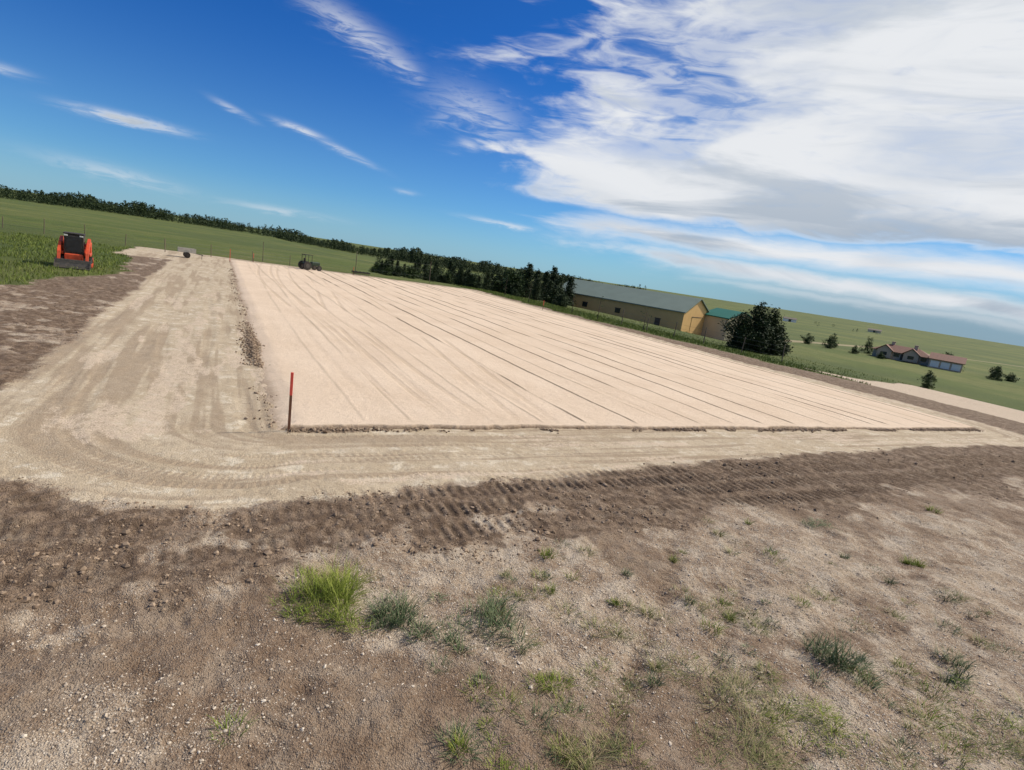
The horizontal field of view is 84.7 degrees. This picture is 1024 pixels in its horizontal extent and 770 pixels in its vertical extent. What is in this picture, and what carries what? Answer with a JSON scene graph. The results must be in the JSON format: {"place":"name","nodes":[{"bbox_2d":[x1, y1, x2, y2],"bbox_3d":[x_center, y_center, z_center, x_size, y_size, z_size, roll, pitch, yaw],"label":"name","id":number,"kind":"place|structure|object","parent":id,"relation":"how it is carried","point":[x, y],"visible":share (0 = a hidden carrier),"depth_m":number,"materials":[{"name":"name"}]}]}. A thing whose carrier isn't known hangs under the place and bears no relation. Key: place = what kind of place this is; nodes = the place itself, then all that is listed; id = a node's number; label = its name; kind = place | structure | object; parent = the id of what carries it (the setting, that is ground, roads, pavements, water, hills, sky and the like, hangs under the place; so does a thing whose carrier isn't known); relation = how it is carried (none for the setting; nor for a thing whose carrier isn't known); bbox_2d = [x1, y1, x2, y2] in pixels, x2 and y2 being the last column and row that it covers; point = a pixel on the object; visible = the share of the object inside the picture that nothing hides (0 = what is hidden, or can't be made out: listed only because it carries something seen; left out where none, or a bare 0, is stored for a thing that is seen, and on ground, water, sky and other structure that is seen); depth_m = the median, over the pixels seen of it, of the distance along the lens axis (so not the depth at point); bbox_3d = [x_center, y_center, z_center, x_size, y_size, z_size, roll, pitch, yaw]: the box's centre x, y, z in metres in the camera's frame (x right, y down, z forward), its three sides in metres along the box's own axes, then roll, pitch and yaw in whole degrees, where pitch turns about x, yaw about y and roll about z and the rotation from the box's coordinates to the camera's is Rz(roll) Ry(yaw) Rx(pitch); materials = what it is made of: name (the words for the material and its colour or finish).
{"place":"outdoors","nodes":[
{"label":"outdoors","id":0,"kind":"place"},
{"bbox_2d":[0,232,134,283],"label":"meadow grass","id":1,"kind":"structure","parent":0,"point":[52,253],"depth_m":32.84,"materials":[{"name":"green plant"}]},
{"bbox_2d":[0,188,1023,769],"bbox_3d":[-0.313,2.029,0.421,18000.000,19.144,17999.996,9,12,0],"label":"ground","id":2,"kind":"structure","parent":0,"point":[138,388],"depth_m":7.06,"materials":[{"name":"soil"}]},
{"bbox_2d":[54,231,92,270],"bbox_3d":[-22.841,-7.037,29.324,1.497,1.742,2.546,1,14,-33],"label":"track loader","id":3,"kind":"object","parent":2,"relation":"on","point":[74,250],"visible":0.99,"depth_m":28.97,"materials":[{"name":"orange paint"}]},
{"bbox_2d":[1,216,290,265],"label":"wire fence","id":4,"kind":"object","parent":2,"relation":"on","point":[164,243],"visible":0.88,"depth_m":52.16,"materials":[{"name":"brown metal"}]},
{"bbox_2d":[178,247,202,257],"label":"utility trailer","id":5,"kind":"object","parent":2,"relation":"on","point":[187,252],"visible":1,"depth_m":48.73,"materials":[{"name":"metal"}]},
{"bbox_2d":[206,705,260,746],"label":"grass tuft","id":6,"kind":"object","parent":2,"relation":"on","point":[225,725],"visible":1,"depth_m":3.90,"materials":[{"name":"green plant"}]},
{"bbox_2d":[0,184,646,289],"bbox_3d":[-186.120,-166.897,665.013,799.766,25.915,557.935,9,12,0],"label":"distant wood","id":7,"kind":"object","parent":2,"relation":"on","point":[140,209],"visible":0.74,"depth_m":654.68,"materials":[{"name":"green plant"}]},
{"bbox_2d":[263,547,388,635],"bbox_3d":[-1.779,1.935,5.484,1.274,0.342,1.176,9,12,0],"label":"grass tuft","id":8,"kind":"object","parent":2,"relation":"on","point":[334,589],"visible":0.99,"depth_m":5.47,"materials":[{"name":"green plant"}]},
{"bbox_2d":[356,585,432,635],"bbox_3d":[-1.127,2.139,5.412,0.787,0.260,0.830,12,12,15],"label":"grass tuft","id":9,"kind":"object","parent":2,"relation":"on","point":[395,621],"visible":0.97,"depth_m":5.39,"materials":[{"name":"green plant"}]},
{"bbox_2d":[402,265,420,278],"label":"leafy tree","id":10,"kind":"object","parent":2,"relation":"on","point":[410,272],"visible":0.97,"depth_m":76.65,"materials":[{"name":"green plant"}]},
{"bbox_2d":[397,589,462,642],"bbox_3d":[-0.804,2.213,5.396,0.675,0.124,0.982,16,14,30],"label":"grass tuft","id":11,"kind":"object","parent":2,"relation":"on","point":[429,627],"visible":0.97,"depth_m":5.27,"materials":[{"name":"green plant"}]},
{"bbox_2d":[375,256,531,288],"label":"field wood","id":12,"kind":"object","parent":2,"relation":"on","point":[482,276],"visible":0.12,"depth_m":307.78,"materials":[{"name":"green plant"}]},
{"bbox_2d":[426,620,482,674],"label":"grass tuft","id":13,"kind":"object","parent":2,"relation":"on","point":[455,641],"visible":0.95,"depth_m":5.10,"materials":[{"name":"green plant"}]},
{"bbox_2d":[443,719,477,760],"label":"grass tuft","id":14,"kind":"object","parent":2,"relation":"on","point":[464,743],"visible":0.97,"depth_m":4.05,"materials":[{"name":"green plant"}]},
{"bbox_2d":[431,714,490,767],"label":"grass tuft","id":15,"kind":"object","parent":2,"relation":"on","point":[458,730],"visible":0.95,"depth_m":4.06,"materials":[{"name":"green plant"}]},
{"bbox_2d":[462,272,483,288],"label":"leafy tree","id":16,"kind":"object","parent":2,"relation":"on","point":[473,280],"visible":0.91,"depth_m":76.61,"materials":[{"name":"green plant"}]},
{"bbox_2d":[456,669,500,701],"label":"grass tuft","id":17,"kind":"object","parent":2,"relation":"on","point":[472,683],"visible":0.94,"depth_m":4.56,"materials":[{"name":"green plant"}]},
{"bbox_2d":[473,666,494,686],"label":"grass tuft","id":18,"kind":"object","parent":2,"relation":"on","point":[483,677],"visible":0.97,"depth_m":4.71,"materials":[{"name":"green plant"}]},
{"bbox_2d":[481,269,492,290],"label":"pine tree","id":19,"kind":"object","parent":2,"relation":"on","point":[487,274],"visible":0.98,"depth_m":77.51,"materials":[{"name":"green plant"}]},
{"bbox_2d":[445,584,541,649],"bbox_3d":[-0.166,2.236,5.421,0.926,0.241,0.978,3,13,-27],"label":"grass tuft","id":20,"kind":"object","parent":2,"relation":"on","point":[489,610],"visible":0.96,"depth_m":5.48,"materials":[{"name":"green plant"}]},
{"bbox_2d":[484,683,527,716],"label":"grass tuft","id":21,"kind":"object","parent":2,"relation":"on","point":[509,698],"visible":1,"depth_m":4.49,"materials":[{"name":"green plant"}]},
{"bbox_2d":[0,300,1020,613],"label":"soil clods","id":22,"kind":"object","parent":2,"relation":"on","point":[158,590],"visible":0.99,"depth_m":6.66,"materials":[{"name":"brown soil"}]},
{"bbox_2d":[493,270,527,296],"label":"leafy tree","id":23,"kind":"object","parent":2,"relation":"on","point":[511,277],"visible":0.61,"depth_m":84.47,"materials":[{"name":"green plant"}]},
{"bbox_2d":[502,281,524,294],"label":"leafy tree","id":24,"kind":"object","parent":2,"relation":"on","point":[515,286],"visible":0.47,"depth_m":83.32,"materials":[{"name":"green plant"}]},
{"bbox_2d":[481,732,551,769],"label":"grass tuft","id":25,"kind":"object","parent":2,"relation":"on","point":[505,762],"visible":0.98,"depth_m":3.94,"materials":[{"name":"green plant"}]},
{"bbox_2d":[520,262,533,297],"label":"pine tree","id":26,"kind":"object","parent":2,"relation":"on","point":[529,272],"visible":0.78,"depth_m":92.29,"materials":[{"name":"green plant"}]},
{"bbox_2d":[527,277,542,300],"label":"pine tree","id":27,"kind":"object","parent":2,"relation":"on","point":[536,289],"visible":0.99,"depth_m":82.55,"materials":[{"name":"green plant"}]},
{"bbox_2d":[509,695,560,734],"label":"grass tuft","id":28,"kind":"object","parent":2,"relation":"on","point":[540,717],"visible":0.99,"depth_m":4.37,"materials":[{"name":"green plant"}]},
{"bbox_2d":[522,671,554,694],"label":"grass tuft","id":29,"kind":"object","parent":2,"relation":"on","point":[539,682],"visible":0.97,"depth_m":4.76,"materials":[{"name":"green plant"}]},
{"bbox_2d":[539,270,550,299],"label":"pine tree","id":30,"kind":"object","parent":2,"relation":"on","point":[545,278],"visible":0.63,"depth_m":102.57,"materials":[{"name":"green plant"}]},
{"bbox_2d":[539,545,560,558],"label":"grass tuft","id":31,"kind":"object","parent":2,"relation":"on","point":[548,555],"visible":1,"depth_m":6.93,"materials":[{"name":"green plant"}]},
{"bbox_2d":[538,669,566,695],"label":"grass tuft","id":32,"kind":"object","parent":2,"relation":"on","point":[552,678],"visible":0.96,"depth_m":4.76,"materials":[{"name":"green plant"}]},
{"bbox_2d":[549,265,558,283],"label":"pine tree","id":33,"kind":"object","parent":2,"relation":"on","point":[554,277],"visible":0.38,"depth_m":117.44,"materials":[{"name":"green plant"}]},
{"bbox_2d":[543,287,567,305],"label":"leafy tree","id":34,"kind":"object","parent":2,"relation":"on","point":[553,294],"visible":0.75,"depth_m":84.35,"materials":[{"name":"green plant"}]},
{"bbox_2d":[551,293,569,307],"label":"leafy tree","id":35,"kind":"object","parent":2,"relation":"on","point":[562,301],"visible":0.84,"depth_m":77.92,"materials":[{"name":"green plant"}]},
{"bbox_2d":[544,668,579,690],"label":"grass tuft","id":36,"kind":"object","parent":2,"relation":"on","point":[559,676],"visible":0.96,"depth_m":4.83,"materials":[{"name":"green plant"}]},
{"bbox_2d":[544,596,586,624],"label":"grass tuft","id":37,"kind":"object","parent":2,"relation":"on","point":[568,611],"visible":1,"depth_m":5.85,"materials":[{"name":"plant"}]},
{"bbox_2d":[545,725,590,762],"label":"grass tuft","id":38,"kind":"object","parent":2,"relation":"on","point":[568,759],"visible":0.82,"depth_m":4.18,"materials":[{"name":"green plant"}]},
{"bbox_2d":[547,696,590,731],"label":"grass tuft","id":39,"kind":"object","parent":2,"relation":"on","point":[572,710],"visible":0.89,"depth_m":4.56,"materials":[{"name":"green plant"}]},
{"bbox_2d":[564,275,577,306],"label":"pine tree","id":40,"kind":"object","parent":2,"relation":"on","point":[570,287],"visible":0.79,"depth_m":114.23,"materials":[{"name":"green plant"}]},
{"bbox_2d":[557,661,605,692],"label":"grass tuft","id":41,"kind":"object","parent":2,"relation":"on","point":[585,672],"visible":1,"depth_m":4.93,"materials":[{"name":"plant"}]},
{"bbox_2d":[524,718,646,769],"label":"grass tuft","id":42,"kind":"object","parent":2,"relation":"on","point":[585,764],"visible":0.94,"depth_m":4.09,"materials":[{"name":"plant"}]},
{"bbox_2d":[578,614,621,639],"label":"grass tuft","id":43,"kind":"object","parent":2,"relation":"on","point":[601,637],"visible":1,"depth_m":5.63,"materials":[{"name":"plant"}]},
{"bbox_2d":[594,724,630,756],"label":"grass tuft","id":44,"kind":"object","parent":2,"relation":"on","point":[616,740],"visible":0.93,"depth_m":4.29,"materials":[{"name":"plant"}]},
{"bbox_2d":[584,717,653,763],"bbox_3d":[0.819,2.701,4.252,0.565,0.091,0.449,5,12,-20],"label":"grass tuft","id":45,"kind":"object","parent":2,"relation":"on","point":[604,742],"visible":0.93,"depth_m":4.26,"materials":[{"name":"plant"}]},
{"bbox_2d":[606,669,647,715],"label":"grass tuft","id":46,"kind":"object","parent":2,"relation":"on","point":[629,690],"visible":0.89,"depth_m":4.89,"materials":[{"name":"plant"}]},
{"bbox_2d":[562,279,709,335],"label":"metal barn","id":47,"kind":"structure","parent":2,"relation":"on","point":[670,310],"depth_m":110.46,"materials":[{"name":"beige metal"}]},
{"bbox_2d":[689,317,700,334],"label":"door","id":48,"kind":"structure","parent":47,"relation":"in","point":[695,322],"depth_m":108.23,"materials":[{"name":"beige metal"}]},
{"bbox_2d":[632,598,660,618],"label":"grass tuft","id":49,"kind":"object","parent":2,"relation":"on","point":[643,610],"visible":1,"depth_m":6.09,"materials":[{"name":"plant"}]},
{"bbox_2d":[620,631,688,676],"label":"grass tuft","id":50,"kind":"object","parent":2,"relation":"on","point":[658,656],"visible":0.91,"depth_m":5.42,"materials":[{"name":"plant"}]},
{"bbox_2d":[636,650,672,673],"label":"grass tuft","id":51,"kind":"object","parent":2,"relation":"on","point":[658,667],"visible":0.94,"depth_m":5.26,"materials":[{"name":"plant"}]},
{"bbox_2d":[644,670,668,686],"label":"grass tuft","id":52,"kind":"object","parent":2,"relation":"on","point":[649,679],"visible":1,"depth_m":5.03,"materials":[{"name":"green plant"}]},
{"bbox_2d":[453,284,945,392],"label":"bank grass","id":53,"kind":"structure","parent":2,"relation":"on","point":[562,309],"depth_m":51.27,"materials":[{"name":"green plant"}]},
{"bbox_2d":[621,311,785,360],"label":"wire fence","id":54,"kind":"object","parent":2,"relation":"on","point":[705,335],"visible":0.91,"depth_m":44.37,"materials":[{"name":"brown metal"}]},
{"bbox_2d":[695,616,730,636],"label":"grass tuft","id":55,"kind":"object","parent":2,"relation":"on","point":[718,630],"visible":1,"depth_m":5.94,"materials":[{"name":"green plant"}]},
{"bbox_2d":[697,599,736,622],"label":"grass tuft","id":56,"kind":"object","parent":2,"relation":"on","point":[718,610],"visible":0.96,"depth_m":6.27,"materials":[{"name":"plant"}]},
{"bbox_2d":[696,747,739,769],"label":"grass tuft","id":57,"kind":"object","parent":2,"relation":"on","point":[724,756],"visible":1,"depth_m":4.22,"materials":[{"name":"plant"}]},
{"bbox_2d":[701,308,754,340],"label":"cream shed","id":58,"kind":"structure","parent":2,"relation":"on","point":[713,317],"depth_m":108.67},
{"bbox_2d":[717,310,756,352],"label":"leafy tree","id":59,"kind":"object","parent":2,"relation":"on","point":[740,328],"visible":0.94,"depth_m":53.68,"materials":[{"name":"green plant"}]},
{"bbox_2d":[676,706,813,769],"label":"grass tuft","id":60,"kind":"object","parent":2,"relation":"on","point":[745,746],"visible":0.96,"depth_m":4.44,"materials":[{"name":"plant"}]},
{"bbox_2d":[660,647,837,769],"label":"grass tuft","id":61,"kind":"object","parent":2,"relation":"on","point":[736,676],"visible":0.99,"depth_m":4.90,"materials":[{"name":"plant"}]},
{"bbox_2d":[735,302,776,354],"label":"leafy tree","id":62,"kind":"object","parent":2,"relation":"on","point":[761,320],"visible":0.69,"depth_m":54.06,"materials":[{"name":"green plant"}]},
{"bbox_2d":[740,730,789,768],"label":"grass tuft","id":63,"kind":"object","parent":2,"relation":"on","point":[777,754],"visible":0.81,"depth_m":4.42,"materials":[{"name":"plant"}]},
{"bbox_2d":[763,307,793,354],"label":"leafy tree","id":64,"kind":"object","parent":2,"relation":"on","point":[774,347],"visible":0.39,"depth_m":55.12,"materials":[{"name":"green plant"}]},
{"bbox_2d":[771,322,792,356],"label":"leafy tree","id":65,"kind":"object","parent":2,"relation":"on","point":[787,349],"visible":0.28,"depth_m":56.22,"materials":[{"name":"green plant"}]},
{"bbox_2d":[733,682,843,755],"bbox_3d":[2.301,2.808,4.766,0.898,0.140,0.814,5,12,-17],"label":"grass tuft","id":66,"kind":"object","parent":2,"relation":"on","point":[773,719],"visible":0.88,"depth_m":4.75,"materials":[{"name":"green plant"}]},
{"bbox_2d":[800,333,814,343],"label":"shrub","id":67,"kind":"object","parent":2,"relation":"on","point":[807,340],"visible":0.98,"depth_m":172.67,"materials":[{"name":"green plant"}]},
{"bbox_2d":[799,516,841,534],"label":"grass tuft","id":68,"kind":"object","parent":2,"relation":"on","point":[817,523],"visible":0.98,"depth_m":9.46,"materials":[{"name":"green plant"}]},
{"bbox_2d":[822,335,835,348],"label":"shrub","id":69,"kind":"object","parent":2,"relation":"on","point":[830,341],"visible":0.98,"depth_m":165.86,"materials":[{"name":"green plant"}]},
{"bbox_2d":[793,628,887,693],"bbox_3d":[3.268,2.681,5.621,0.945,0.291,0.930,9,12,3],"label":"grass tuft","id":70,"kind":"object","parent":2,"relation":"on","point":[833,656],"visible":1,"depth_m":5.66,"materials":[{"name":"green plant"}]},
{"bbox_2d":[787,694,898,768],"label":"grass tuft","id":71,"kind":"object","parent":2,"relation":"on","point":[830,719],"visible":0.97,"depth_m":4.80,"materials":[{"name":"green plant"}]},
{"bbox_2d":[810,651,897,710],"bbox_3d":[3.442,2.820,5.577,0.516,0.124,0.885,1,14,-35],"label":"grass tuft","id":72,"kind":"object","parent":2,"relation":"on","point":[870,680],"visible":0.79,"depth_m":5.52,"materials":[{"name":"green plant"}]},
{"bbox_2d":[858,336,873,353],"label":"shrub","id":73,"kind":"object","parent":2,"relation":"on","point":[869,347],"visible":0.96,"depth_m":171.70,"materials":[{"name":"green plant"}]},
{"bbox_2d":[864,603,910,622],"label":"grass tuft","id":74,"kind":"object","parent":2,"relation":"on","point":[897,615],"visible":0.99,"depth_m":6.90,"materials":[{"name":"plant"}]},
{"bbox_2d":[878,663,915,686],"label":"grass tuft","id":75,"kind":"object","parent":2,"relation":"on","point":[898,677],"visible":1,"depth_m":5.64,"materials":[{"name":"plant"}]},
{"bbox_2d":[870,738,928,769],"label":"grass tuft","id":76,"kind":"object","parent":2,"relation":"on","point":[914,764],"visible":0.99,"depth_m":4.50,"materials":[{"name":"plant"}]},
{"bbox_2d":[884,649,926,675],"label":"grass tuft","id":77,"kind":"object","parent":2,"relation":"on","point":[899,662],"visible":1,"depth_m":5.86,"materials":[{"name":"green plant"}]},
{"bbox_2d":[881,728,930,760],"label":"grass tuft","id":78,"kind":"object","parent":2,"relation":"on","point":[903,741],"visible":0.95,"depth_m":4.68,"materials":[{"name":"green plant"}]},
{"bbox_2d":[899,554,929,567],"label":"grass tuft","id":79,"kind":"object","parent":2,"relation":"on","point":[907,561],"visible":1,"depth_m":8.48,"materials":[{"name":"green plant"}]},
{"bbox_2d":[898,713,935,742],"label":"grass tuft","id":80,"kind":"object","parent":2,"relation":"on","point":[919,728],"visible":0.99,"depth_m":4.88,"materials":[{"name":"plant"}]},
{"bbox_2d":[897,702,938,730],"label":"grass tuft","id":81,"kind":"object","parent":2,"relation":"on","point":[925,720],"visible":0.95,"depth_m":5.10,"materials":[{"name":"plant"}]},
{"bbox_2d":[872,341,966,372],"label":"ranch house","id":82,"kind":"structure","parent":2,"relation":"on","point":[914,355],"depth_m":155.09,"materials":[{"name":"paint"}]},
{"bbox_2d":[920,375,934,388],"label":"shrub","id":83,"kind":"object","parent":2,"relation":"on","point":[927,385],"visible":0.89,"depth_m":47.76,"materials":[{"name":"green plant"}]},
{"bbox_2d":[917,674,961,703],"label":"grass tuft","id":84,"kind":"object","parent":2,"relation":"on","point":[926,687],"visible":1,"depth_m":5.54,"materials":[{"name":"green plant"}]},
{"bbox_2d":[929,668,971,690],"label":"grass tuft","id":85,"kind":"object","parent":2,"relation":"on","point":[949,682],"visible":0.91,"depth_m":5.72,"materials":[{"name":"green plant"}]},
{"bbox_2d":[921,729,981,769],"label":"grass tuft","id":86,"kind":"object","parent":2,"relation":"on","point":[945,748],"visible":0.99,"depth_m":4.64,"materials":[{"name":"green plant"}]},
{"bbox_2d":[929,642,983,690],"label":"grass tuft","id":87,"kind":"object","parent":2,"relation":"on","point":[967,678],"visible":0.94,"depth_m":6.00,"materials":[{"name":"green plant"}]},
{"bbox_2d":[899,687,1023,769],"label":"grass tuft","id":88,"kind":"object","parent":2,"relation":"on","point":[945,726],"visible":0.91,"depth_m":4.93,"materials":[{"name":"green plant"}]},
{"bbox_2d":[932,663,1023,738],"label":"grass tuft","id":89,"kind":"object","parent":2,"relation":"on","point":[1006,719],"visible":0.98,"depth_m":5.28,"materials":[{"name":"green plant"}]},
{"bbox_2d":[967,627,1003,651],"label":"grass tuft","id":90,"kind":"object","parent":2,"relation":"on","point":[973,639],"visible":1,"depth_m":6.54,"materials":[{"name":"plant"}]},
{"bbox_2d":[986,366,1005,380],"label":"shrub","id":91,"kind":"object","parent":2,"relation":"on","point":[997,372],"visible":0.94,"depth_m":138.40,"materials":[{"name":"green plant"}]},
{"bbox_2d":[977,719,1023,763],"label":"grass tuft","id":92,"kind":"object","parent":2,"relation":"on","point":[1014,740],"visible":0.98,"depth_m":4.91,"materials":[{"name":"plant"}]},
{"bbox_2d":[1003,372,1019,381],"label":"shrub","id":93,"kind":"object","parent":2,"relation":"on","point":[1011,377],"visible":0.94,"depth_m":141.30,"materials":[{"name":"green plant"}]},
{"bbox_2d":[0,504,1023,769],"bbox_3d":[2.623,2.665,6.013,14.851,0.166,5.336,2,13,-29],"label":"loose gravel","id":94,"kind":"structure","parent":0,"point":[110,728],"depth_m":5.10,"materials":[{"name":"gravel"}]},
{"bbox_2d":[0,0,1023,345],"label":"sky","id":95,"kind":"structure","parent":0,"point":[858,160],"materials":[{"name":"blue"}]},
{"bbox_2d":[229,260,975,429],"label":"building pad","id":96,"kind":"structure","parent":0,"point":[353,351],"depth_m":19.97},
{"bbox_2d":[287,372,293,430],"bbox_3d":[-3.890,0.402,9.851,0.048,1.280,0.024,2,14,-28],"label":"survey stake","id":97,"kind":"object","parent":96,"relation":"on","point":[290,398],"visible":0.73,"depth_m":9.81,"materials":[{"name":"brown wood"}]},
{"bbox_2d":[298,254,321,270],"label":"tractor","id":98,"kind":"object","parent":96,"relation":"on","point":[305,265],"visible":1,"depth_m":57.27,"materials":[{"name":"green paint"}]},
{"bbox_2d":[227,268,982,432],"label":"crumbled edge soil","id":99,"kind":"structure","parent":0,"point":[254,343],"depth_m":15.47,"materials":[{"name":"brown soil"}]},
{"bbox_2d":[419,518,1022,769],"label":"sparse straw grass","id":100,"kind":"structure","parent":0,"point":[683,678],"depth_m":4.99,"materials":[{"name":"beige plant"}]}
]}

